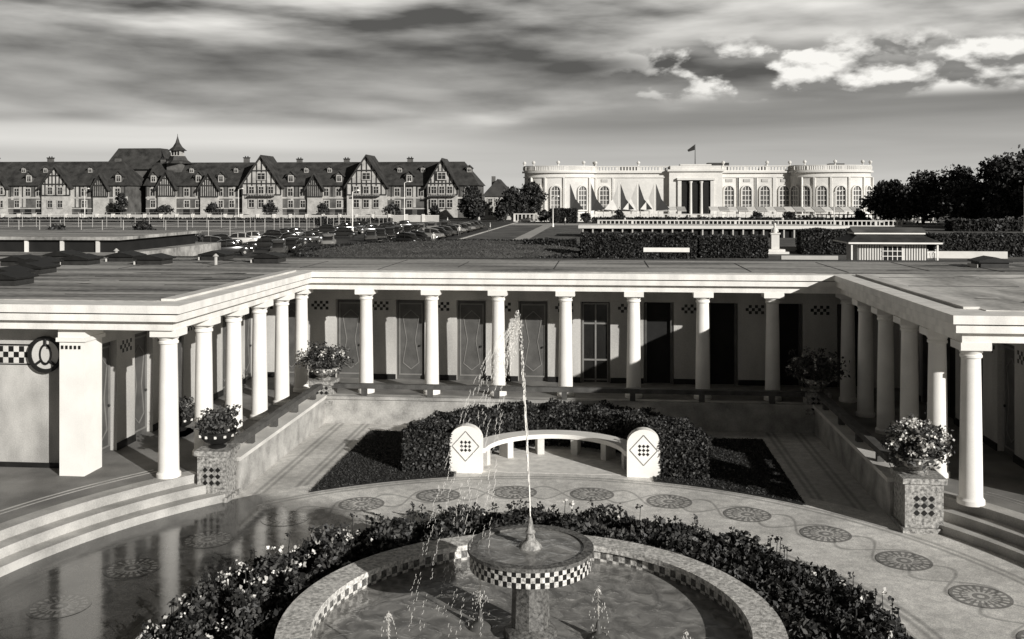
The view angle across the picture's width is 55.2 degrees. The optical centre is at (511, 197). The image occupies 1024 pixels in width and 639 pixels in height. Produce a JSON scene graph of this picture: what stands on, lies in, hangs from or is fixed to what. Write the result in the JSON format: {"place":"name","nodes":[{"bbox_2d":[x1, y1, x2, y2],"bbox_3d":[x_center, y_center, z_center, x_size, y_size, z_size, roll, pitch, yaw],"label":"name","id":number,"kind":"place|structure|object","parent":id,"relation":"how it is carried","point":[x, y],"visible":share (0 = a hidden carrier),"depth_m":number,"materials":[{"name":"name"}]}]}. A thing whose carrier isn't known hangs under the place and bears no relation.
{"place":"outdoors","nodes":[
{"label":"outdoors","id":0,"kind":"place"},
{"bbox_2d":[0,222,379,236],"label":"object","id":1,"kind":"object","parent":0,"point":[229,228],"visible":0.32,"depth_m":202.91,"materials":[{"name":"concrete"}]},
{"bbox_2d":[0,212,370,235],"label":"wire fence","id":2,"kind":"object","parent":1,"relation":"on","point":[102,226],"visible":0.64,"depth_m":195.04,"materials":[{"name":"metal"}]},
{"bbox_2d":[0,213,438,221],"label":"garden wall","id":3,"kind":"structure","parent":0,"point":[419,218],"depth_m":244.71,"materials":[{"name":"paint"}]},
{"bbox_2d":[0,134,484,217],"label":"timbered hotel building","id":4,"kind":"structure","parent":0,"point":[146,180],"depth_m":297.68,"materials":[{"name":"paint"}]},
{"bbox_2d":[310,430,455,491],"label":"lawn","id":5,"kind":"structure","parent":0,"point":[372,456],"depth_m":21.97,"materials":[{"name":"black plant"}]},
{"bbox_2d":[482,176,511,219],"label":"villa house","id":6,"kind":"structure","parent":0,"point":[493,192],"depth_m":263.44,"materials":[{"name":"stone"}]},
{"bbox_2d":[0,472,1023,638],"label":"mosaic pavement","id":7,"kind":"structure","parent":0,"point":[123,583],"depth_m":17.01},
{"bbox_2d":[191,404,242,502],"bbox_3d":[-5.940,5.133,19.869,0.935,1.933,0.986,0,0,5],"label":"flower planter","id":8,"kind":"object","parent":7,"relation":"on","point":[216,454],"visible":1,"depth_m":19.61,"materials":[{"name":"stone"}]},
{"bbox_2d":[135,498,916,638],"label":"flower bed","id":9,"kind":"object","parent":7,"relation":"on","point":[257,597],"visible":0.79,"depth_m":14.96,"materials":[{"name":"plant"}]},
{"bbox_2d":[274,517,787,638],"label":"fountain","id":10,"kind":"object","parent":7,"relation":"on","point":[541,581],"visible":1,"depth_m":13.71,"materials":[{"name":"stone"}]},
{"bbox_2d":[383,310,690,638],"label":"water jet","id":11,"kind":"object","parent":10,"relation":"on","point":[511,328],"visible":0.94,"depth_m":13.11},
{"bbox_2d":[881,412,954,533],"bbox_3d":[7.523,5.004,18.122,1.415,2.192,1.434,0,0,5],"label":"flower planter","id":12,"kind":"object","parent":7,"relation":"on","point":[920,481],"visible":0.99,"depth_m":17.77,"materials":[{"name":"stone"}]},
{"bbox_2d":[0,377,1023,576],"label":"terrace","id":13,"kind":"structure","parent":0,"point":[45,512],"depth_m":18.94,"materials":[{"name":"stone"}]},
{"bbox_2d":[178,396,194,436],"bbox_3d":[-7.848,5.196,23.149,0.882,1.077,0.944,0,0,5],"label":"flower planter","id":14,"kind":"object","parent":13,"relation":"on","point":[186,414],"visible":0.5,"depth_m":22.98,"materials":[{"name":"plant"}]},
{"bbox_2d":[294,340,354,404],"bbox_3d":[-5.197,4.716,26.733,1.544,1.768,1.495,0,0,43],"label":"flower planter","id":15,"kind":"object","parent":13,"relation":"on","point":[320,360],"visible":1,"depth_m":26.46,"materials":[{"name":"plant"}]},
{"bbox_2d":[0,230,1023,506],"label":"colonnade building","id":16,"kind":"structure","parent":13,"relation":"on","point":[100,360],"depth_m":26.82,"materials":[{"name":"paint"}]},
{"bbox_2d":[0,265,34,271],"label":"roof skylight","id":17,"kind":"object","parent":16,"relation":"on","point":[10,268],"visible":0.43,"depth_m":25.14,"materials":[{"name":"metal"}]},
{"bbox_2d":[0,270,38,285],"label":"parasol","id":18,"kind":"object","parent":16,"relation":"on","point":[15,278],"visible":1,"depth_m":23.28,"materials":[{"name":"fabric"}]},
{"bbox_2d":[0,254,38,265],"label":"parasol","id":19,"kind":"object","parent":16,"relation":"on","point":[9,261],"visible":0.63,"depth_m":29.72,"materials":[{"name":"fabric"}]},
{"bbox_2d":[14,260,60,273],"bbox_3d":[-13.188,1.940,27.023,0.980,0.320,0.960,0,0,5],"label":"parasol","id":20,"kind":"object","parent":16,"relation":"on","point":[42,267],"visible":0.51,"depth_m":26.79,"materials":[{"name":"fabric"}]},
{"bbox_2d":[15,256,63,266],"bbox_3d":[-14.010,1.940,29.006,0.980,0.320,0.960,0,0,5],"label":"roof skylight","id":21,"kind":"object","parent":16,"relation":"on","point":[52,259],"visible":0.38,"depth_m":28.81,"materials":[{"name":"metal"}]},
{"bbox_2d":[43,250,85,258],"bbox_3d":[-14.974,1.940,32.711,0.980,0.320,0.960,0,0,5],"label":"roof skylight","id":22,"kind":"object","parent":16,"relation":"on","point":[60,254],"visible":0.51,"depth_m":32.30,"materials":[{"name":"metal"}]},
{"bbox_2d":[59,253,103,264],"bbox_3d":[-13.465,1.940,30.563,0.980,0.320,0.960,0,0,5],"label":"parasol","id":23,"kind":"object","parent":16,"relation":"on","point":[85,259],"visible":0.87,"depth_m":30.18,"materials":[{"name":"fabric"}]},
{"bbox_2d":[105,250,146,261],"bbox_3d":[-12.711,1.940,32.201,0.980,0.320,0.960,0,0,5],"label":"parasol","id":24,"kind":"object","parent":16,"relation":"on","point":[126,256],"visible":0.93,"depth_m":31.80,"materials":[{"name":"fabric"}]},
{"bbox_2d":[133,253,175,264],"bbox_3d":[-11.237,1.940,30.760,0.980,0.320,0.960,0,0,5],"label":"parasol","id":25,"kind":"object","parent":16,"relation":"on","point":[157,259],"visible":1,"depth_m":30.37,"materials":[{"name":"fabric"}]},
{"bbox_2d":[198,249,235,259],"bbox_3d":[-9.931,1.940,32.949,0.980,0.320,0.960,0,0,5],"label":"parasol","id":26,"kind":"object","parent":16,"relation":"on","point":[222,254],"visible":1,"depth_m":32.56,"materials":[{"name":"fabric"}]},
{"bbox_2d":[250,251,288,262],"bbox_3d":[-7.841,1.940,31.652,0.980,0.320,0.960,0,0,5],"label":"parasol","id":27,"kind":"object","parent":16,"relation":"on","point":[273,257],"visible":1,"depth_m":31.26,"materials":[{"name":"fabric"}]},
{"bbox_2d":[967,255,1012,267],"bbox_3d":[14.346,1.940,29.409,0.980,0.320,0.960,0,0,5],"label":"roof skylight","id":28,"kind":"object","parent":16,"relation":"on","point":[983,261],"visible":1,"depth_m":29.02,"materials":[{"name":"metal"}]},
{"bbox_2d":[785,346,850,414],"bbox_3d":[7.943,4.734,25.458,1.595,1.733,1.617,0,0,5],"label":"flower planter","id":29,"kind":"object","parent":13,"relation":"on","point":[821,369],"visible":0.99,"depth_m":25.23,"materials":[{"name":"plant"}]},
{"bbox_2d":[0,0,1023,192],"label":"sky","id":30,"kind":"structure","parent":0,"point":[905,87],"materials":[{"name":"grey"}]},
{"bbox_2d":[233,423,888,516],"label":"courtyard path","id":31,"kind":"structure","parent":0,"point":[812,466],"depth_m":22.48,"materials":[{"name":"grey stone"}]},
{"bbox_2d":[449,423,659,477],"bbox_3d":[1.020,5.575,22.531,4.620,1.050,2.242,0,0,5],"label":"garden bench","id":32,"kind":"object","parent":31,"relation":"on","point":[640,453],"visible":0.98,"depth_m":22.02,"materials":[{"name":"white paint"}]},
{"bbox_2d":[401,397,713,479],"bbox_3d":[1.068,5.610,23.182,6.990,1.070,3.907,0,0,5],"label":"curved hedge","id":33,"kind":"object","parent":31,"relation":"on","point":[685,449],"visible":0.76,"depth_m":23.04,"materials":[{"name":"plant"}]},
{"bbox_2d":[236,394,895,516],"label":"retaining wall","id":34,"kind":"structure","parent":31,"relation":"on","point":[272,446],"depth_m":25.35,"materials":[{"name":"white stone"}]},
{"bbox_2d":[234,382,895,462],"bbox_3d":[1.097,5.220,22.826,13.380,0.360,6.460,0,0,5],"label":"coping","id":35,"kind":"object","parent":34,"relation":"on","point":[862,434],"visible":0.82,"depth_m":25.51,"materials":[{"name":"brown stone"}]},
{"bbox_2d":[233,220,943,256],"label":"road","id":36,"kind":"structure","parent":0,"point":[495,224],"depth_m":151.42,"materials":[{"name":"grey asphalt"}]},
{"bbox_2d":[195,236,221,241],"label":"parked car","id":37,"kind":"object","parent":36,"relation":"on","point":[210,238],"visible":0.29,"depth_m":111.55,"materials":[{"name":"paint"}]},
{"bbox_2d":[212,234,243,244],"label":"parked car","id":38,"kind":"object","parent":36,"relation":"on","point":[226,237],"visible":0.35,"depth_m":117.61,"materials":[{"name":"paint"}]},
{"bbox_2d":[217,239,253,255],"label":"parked car","id":39,"kind":"object","parent":36,"relation":"on","point":[232,246],"visible":0.62,"depth_m":101.53,"materials":[{"name":"paint"}]},
{"bbox_2d":[230,232,258,242],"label":"parked car","id":40,"kind":"object","parent":36,"relation":"on","point":[244,237],"visible":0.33,"depth_m":122.86,"materials":[{"name":"paint"}]},
{"bbox_2d":[245,235,276,249],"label":"parked car","id":41,"kind":"object","parent":36,"relation":"on","point":[263,241],"visible":0.57,"depth_m":111.93,"materials":[{"name":"paint"}]},
{"bbox_2d":[262,229,281,237],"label":"parked car","id":42,"kind":"object","parent":36,"relation":"on","point":[276,233],"visible":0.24,"depth_m":132.91,"materials":[{"name":"paint"}]},
{"bbox_2d":[269,239,287,253],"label":"parked car","id":43,"kind":"object","parent":36,"relation":"on","point":[279,245],"visible":0.87,"depth_m":101.15,"materials":[{"name":"paint"}]},
{"bbox_2d":[277,232,311,244],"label":"parked car","id":44,"kind":"object","parent":36,"relation":"on","point":[305,240],"visible":0.57,"depth_m":123.30,"materials":[{"name":"paint"}]},
{"bbox_2d":[285,237,305,251],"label":"parked car","id":45,"kind":"object","parent":36,"relation":"on","point":[294,243],"visible":0.73,"depth_m":106.74,"materials":[{"name":"paint"}]},
{"bbox_2d":[300,231,321,243],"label":"parked car","id":46,"kind":"object","parent":36,"relation":"on","point":[315,236],"visible":0.43,"depth_m":128.34,"materials":[{"name":"paint"}]},
{"bbox_2d":[311,224,336,231],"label":"parked car","id":47,"kind":"object","parent":36,"relation":"on","point":[325,227],"visible":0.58,"depth_m":160.68,"materials":[{"name":"paint"}]},
{"bbox_2d":[320,234,335,245],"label":"parked car","id":48,"kind":"object","parent":36,"relation":"on","point":[328,239],"visible":0.83,"depth_m":117.16,"materials":[{"name":"paint"}]},
{"bbox_2d":[326,227,357,237],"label":"parked car","id":49,"kind":"object","parent":36,"relation":"on","point":[344,231],"visible":0.81,"depth_m":144.40,"materials":[{"name":"paint"}]},
{"bbox_2d":[354,224,379,233],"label":"parked car","id":50,"kind":"object","parent":36,"relation":"on","point":[364,228],"visible":0.62,"depth_m":161.04,"materials":[{"name":"paint"}]},
{"bbox_2d":[364,229,377,241],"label":"parked car","id":51,"kind":"object","parent":36,"relation":"on","point":[370,234],"visible":0.97,"depth_m":133.16,"materials":[{"name":"paint"}]},
{"bbox_2d":[374,228,386,239],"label":"parked car","id":52,"kind":"object","parent":36,"relation":"on","point":[380,233],"visible":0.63,"depth_m":138.56,"materials":[{"name":"paint"}]},
{"bbox_2d":[389,232,421,241],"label":"parked car","id":53,"kind":"object","parent":36,"relation":"on","point":[405,236],"visible":0.69,"depth_m":122.94,"materials":[{"name":"paint"}]},
{"bbox_2d":[410,231,430,240],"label":"parked car","id":54,"kind":"object","parent":36,"relation":"on","point":[422,235],"visible":0.28,"depth_m":128.28,"materials":[{"name":"paint"}]},
{"bbox_2d":[423,228,445,239],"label":"parked car","id":55,"kind":"object","parent":36,"relation":"on","point":[437,233],"visible":0.44,"depth_m":139.22,"materials":[{"name":"paint"}]},
{"bbox_2d":[460,195,486,219],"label":"broadleaf tree","id":56,"kind":"object","parent":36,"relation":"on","point":[474,206],"visible":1,"depth_m":250.21,"materials":[{"name":"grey plant"}]},
{"bbox_2d":[493,202,511,221],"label":"broadleaf tree","id":57,"kind":"object","parent":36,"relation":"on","point":[502,209],"visible":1,"depth_m":239.84,"materials":[{"name":"grey plant"}]},
{"bbox_2d":[569,182,582,209],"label":"flagpole with pennant","id":58,"kind":"object","parent":36,"relation":"on","point":[573,202],"visible":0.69,"depth_m":251.65,"materials":[{"name":"fabric"}]},
{"bbox_2d":[590,183,603,213],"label":"flagpole with pennant","id":59,"kind":"object","parent":36,"relation":"on","point":[595,204],"visible":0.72,"depth_m":251.15,"materials":[{"name":"fabric"}]},
{"bbox_2d":[605,182,618,209],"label":"flagpole with pennant","id":60,"kind":"object","parent":36,"relation":"on","point":[613,204],"visible":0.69,"depth_m":250.66,"materials":[{"name":"white fabric"}]},
{"bbox_2d":[620,186,633,210],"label":"flagpole with pennant","id":61,"kind":"object","parent":36,"relation":"on","point":[624,202],"visible":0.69,"depth_m":250.50,"materials":[{"name":"fabric"}]},
{"bbox_2d":[623,184,636,210],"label":"flagpole with pennant","id":62,"kind":"object","parent":36,"relation":"on","point":[633,202],"visible":0.72,"depth_m":250.24,"materials":[{"name":"white fabric"}]},
{"bbox_2d":[638,186,651,215],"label":"flagpole with pennant","id":63,"kind":"object","parent":36,"relation":"on","point":[641,201],"visible":0.72,"depth_m":250.04,"materials":[{"name":"fabric"}]},
{"bbox_2d":[641,182,654,216],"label":"flagpole with pennant","id":64,"kind":"object","parent":36,"relation":"on","point":[650,201],"visible":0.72,"depth_m":249.77,"materials":[{"name":"white fabric"}]},
{"bbox_2d":[655,182,668,213],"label":"flagpole with pennant","id":65,"kind":"object","parent":36,"relation":"on","point":[660,204],"visible":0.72,"depth_m":249.62,"materials":[{"name":"fabric"}]},
{"bbox_2d":[513,214,936,222],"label":"balustrade","id":66,"kind":"object","parent":36,"relation":"on","point":[514,217],"visible":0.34,"depth_m":239.60,"materials":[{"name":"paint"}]},
{"bbox_2d":[243,209,1023,252],"bbox_3d":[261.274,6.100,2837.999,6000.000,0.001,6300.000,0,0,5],"label":"ground","id":67,"kind":"structure","parent":0,"point":[937,228],"depth_m":226.37,"materials":[{"name":"grey"}]},
{"bbox_2d":[117,193,128,214],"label":"broadleaf tree","id":68,"kind":"object","parent":67,"relation":"on","point":[122,202],"visible":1,"depth_m":287.15,"materials":[{"name":"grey plant"}]},
{"bbox_2d":[153,204,174,214],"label":"broadleaf tree","id":69,"kind":"object","parent":67,"relation":"on","point":[165,209],"visible":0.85,"depth_m":285.65,"materials":[{"name":"grey plant"}]},
{"bbox_2d":[0,216,392,222],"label":"clipped hedge","id":70,"kind":"object","parent":67,"relation":"on","point":[170,219],"visible":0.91,"depth_m":237.46,"materials":[{"name":"plant"}]},
{"bbox_2d":[203,202,222,214],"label":"broadleaf tree","id":71,"kind":"object","parent":67,"relation":"on","point":[213,208],"visible":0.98,"depth_m":287.38,"materials":[{"name":"grey plant"}]},
{"bbox_2d":[262,202,280,214],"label":"broadleaf tree","id":72,"kind":"object","parent":67,"relation":"on","point":[270,208],"visible":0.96,"depth_m":280.36,"materials":[{"name":"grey plant"}]},
{"bbox_2d":[316,202,329,214],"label":"broadleaf tree","id":73,"kind":"object","parent":67,"relation":"on","point":[323,208],"visible":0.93,"depth_m":280.57,"materials":[{"name":"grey plant"}]},
{"bbox_2d":[314,216,335,226],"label":"shrub","id":74,"kind":"object","parent":67,"relation":"on","point":[319,221],"visible":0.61,"depth_m":183.41,"materials":[{"name":"grey plant"}]},
{"bbox_2d":[381,202,401,214],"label":"broadleaf tree","id":75,"kind":"object","parent":67,"relation":"on","point":[392,207],"visible":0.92,"depth_m":279.02,"materials":[{"name":"grey plant"}]},
{"bbox_2d":[429,204,440,214],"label":"broadleaf tree","id":76,"kind":"object","parent":67,"relation":"on","point":[434,209],"visible":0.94,"depth_m":281.42,"materials":[{"name":"grey plant"}]},
{"bbox_2d":[457,185,488,219],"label":"broadleaf tree","id":77,"kind":"object","parent":67,"relation":"on","point":[472,190],"visible":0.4,"depth_m":263.32,"materials":[{"name":"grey plant"}]},
{"bbox_2d":[494,186,532,220],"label":"broadleaf tree","id":78,"kind":"object","parent":67,"relation":"on","point":[513,198],"visible":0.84,"depth_m":252.01,"materials":[{"name":"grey plant"}]},
{"bbox_2d":[517,179,548,219],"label":"broadleaf tree","id":79,"kind":"object","parent":67,"relation":"on","point":[533,190],"visible":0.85,"depth_m":261.04,"materials":[{"name":"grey plant"}]},
{"bbox_2d":[537,209,549,221],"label":"shrub","id":80,"kind":"object","parent":67,"relation":"on","point":[543,214],"visible":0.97,"depth_m":237.75,"materials":[{"name":"grey plant"}]},
{"bbox_2d":[548,207,577,222],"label":"clipped hedge","id":81,"kind":"object","parent":67,"relation":"on","point":[558,215],"visible":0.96,"depth_m":227.77,"materials":[{"name":"plant"}]},
{"bbox_2d":[580,211,591,222],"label":"shrub","id":82,"kind":"object","parent":67,"relation":"on","point":[585,217],"visible":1,"depth_m":234.73,"materials":[{"name":"grey plant"}]},
{"bbox_2d":[594,207,860,217],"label":"terrace awning","id":83,"kind":"object","parent":67,"relation":"on","point":[810,209],"visible":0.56,"depth_m":254.18,"materials":[{"name":"white fabric"}]},
{"bbox_2d":[592,216,871,223],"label":"clipped hedge","id":84,"kind":"object","parent":67,"relation":"on","point":[594,219],"visible":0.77,"depth_m":222.60,"materials":[{"name":"plant"}]},
{"bbox_2d":[597,220,902,225],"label":"balustrade","id":85,"kind":"object","parent":67,"relation":"on","point":[770,222],"visible":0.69,"depth_m":205.82,"materials":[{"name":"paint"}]},
{"bbox_2d":[859,179,922,223],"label":"broadleaf tree","id":86,"kind":"object","parent":67,"relation":"on","point":[874,203],"visible":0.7,"depth_m":223.89,"materials":[{"name":"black plant"}]},
{"bbox_2d":[889,169,948,223],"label":"broadleaf tree","id":87,"kind":"object","parent":67,"relation":"on","point":[924,181],"visible":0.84,"depth_m":218.89,"materials":[{"name":"black plant"}]},
{"bbox_2d":[916,164,981,218],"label":"broadleaf tree","id":88,"kind":"object","parent":67,"relation":"on","point":[960,172],"visible":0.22,"depth_m":214.80,"materials":[{"name":"black plant"}]},
{"bbox_2d":[929,178,995,221],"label":"broadleaf tree","id":89,"kind":"object","parent":67,"relation":"on","point":[961,199],"visible":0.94,"depth_m":196.53,"materials":[{"name":"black plant"}]},
{"bbox_2d":[944,217,1023,231],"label":"clipped hedge","id":90,"kind":"object","parent":67,"relation":"on","point":[984,225],"visible":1,"depth_m":173.13,"materials":[{"name":"plant"}]},
{"bbox_2d":[971,154,1012,217],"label":"broadleaf tree","id":91,"kind":"object","parent":67,"relation":"on","point":[983,173],"visible":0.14,"depth_m":206.18,"materials":[{"name":"black plant"}]},
{"bbox_2d":[981,151,1023,218],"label":"broadleaf tree","id":92,"kind":"object","parent":67,"relation":"on","point":[1011,173],"visible":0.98,"depth_m":187.58,"materials":[{"name":"black plant"}]},
{"bbox_2d":[522,145,873,218],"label":"casino building","id":93,"kind":"structure","parent":0,"point":[695,188],"depth_m":269.71,"materials":[{"name":"paint"}]},
{"bbox_2d":[653,437,804,504],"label":"lawn","id":94,"kind":"structure","parent":0,"point":[752,466],"depth_m":21.42,"materials":[{"name":"black plant"}]},
{"bbox_2d":[512,223,945,239],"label":"gravel path","id":95,"kind":"structure","parent":0,"point":[534,232],"depth_m":210.03,"materials":[{"name":"grey gravel"}]},
{"bbox_2d":[466,226,1023,260],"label":"lawn","id":96,"kind":"structure","parent":0,"point":[556,232],"depth_m":155.19,"materials":[{"name":"grey plant"}]},
{"bbox_2d":[131,218,156,229],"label":"shrub","id":97,"kind":"object","parent":96,"relation":"on","point":[143,225],"visible":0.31,"depth_m":123.40,"materials":[{"name":"grey plant"}]},
{"bbox_2d":[295,238,581,257],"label":"lawn mound","id":98,"kind":"object","parent":96,"relation":"on","point":[473,248],"visible":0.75,"depth_m":100.59,"materials":[{"name":"grey plant"}]},
{"bbox_2d":[522,237,576,247],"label":"clipped hedge","id":99,"kind":"object","parent":96,"relation":"on","point":[571,242],"visible":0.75,"depth_m":112.12,"materials":[{"name":"plant"}]},
{"bbox_2d":[579,231,697,258],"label":"clipped hedge","id":100,"kind":"object","parent":96,"relation":"on","point":[614,245],"visible":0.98,"depth_m":96.32,"materials":[{"name":"plant"}]},
{"bbox_2d":[643,246,689,258],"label":"notice board","id":101,"kind":"object","parent":96,"relation":"on","point":[645,249],"visible":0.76,"depth_m":90.02,"materials":[{"name":"metal"}]},
{"bbox_2d":[578,224,849,237],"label":"refreshment pavilion","id":102,"kind":"structure","parent":96,"relation":"on","point":[786,230],"depth_m":147.94,"materials":[{"name":"paint"}]},
{"bbox_2d":[697,234,768,258],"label":"clipped hedge","id":103,"kind":"object","parent":96,"relation":"on","point":[732,246],"visible":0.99,"depth_m":97.40,"materials":[{"name":"plant"}]},
{"bbox_2d":[768,223,788,253],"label":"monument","id":104,"kind":"object","parent":96,"relation":"on","point":[774,248],"visible":0.98,"depth_m":105.41,"materials":[{"name":"paint"}]},
{"bbox_2d":[795,227,849,254],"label":"clipped hedge","id":105,"kind":"object","parent":96,"relation":"on","point":[814,241],"visible":0.81,"depth_m":103.48,"materials":[{"name":"plant"}]},
{"bbox_2d":[833,227,942,259],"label":"garden kiosk","id":106,"kind":"object","parent":96,"relation":"on","point":[886,243],"visible":0.7,"depth_m":75.91,"materials":[{"name":"paint"}]},
{"bbox_2d":[769,246,1007,259],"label":"wall","id":107,"kind":"structure","parent":96,"relation":"on","point":[970,254],"depth_m":97.14,"materials":[{"name":"paint"}]},
{"bbox_2d":[923,232,1023,256],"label":"clipped hedge","id":108,"kind":"object","parent":96,"relation":"on","point":[1012,244],"visible":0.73,"depth_m":100.11,"materials":[{"name":"plant"}]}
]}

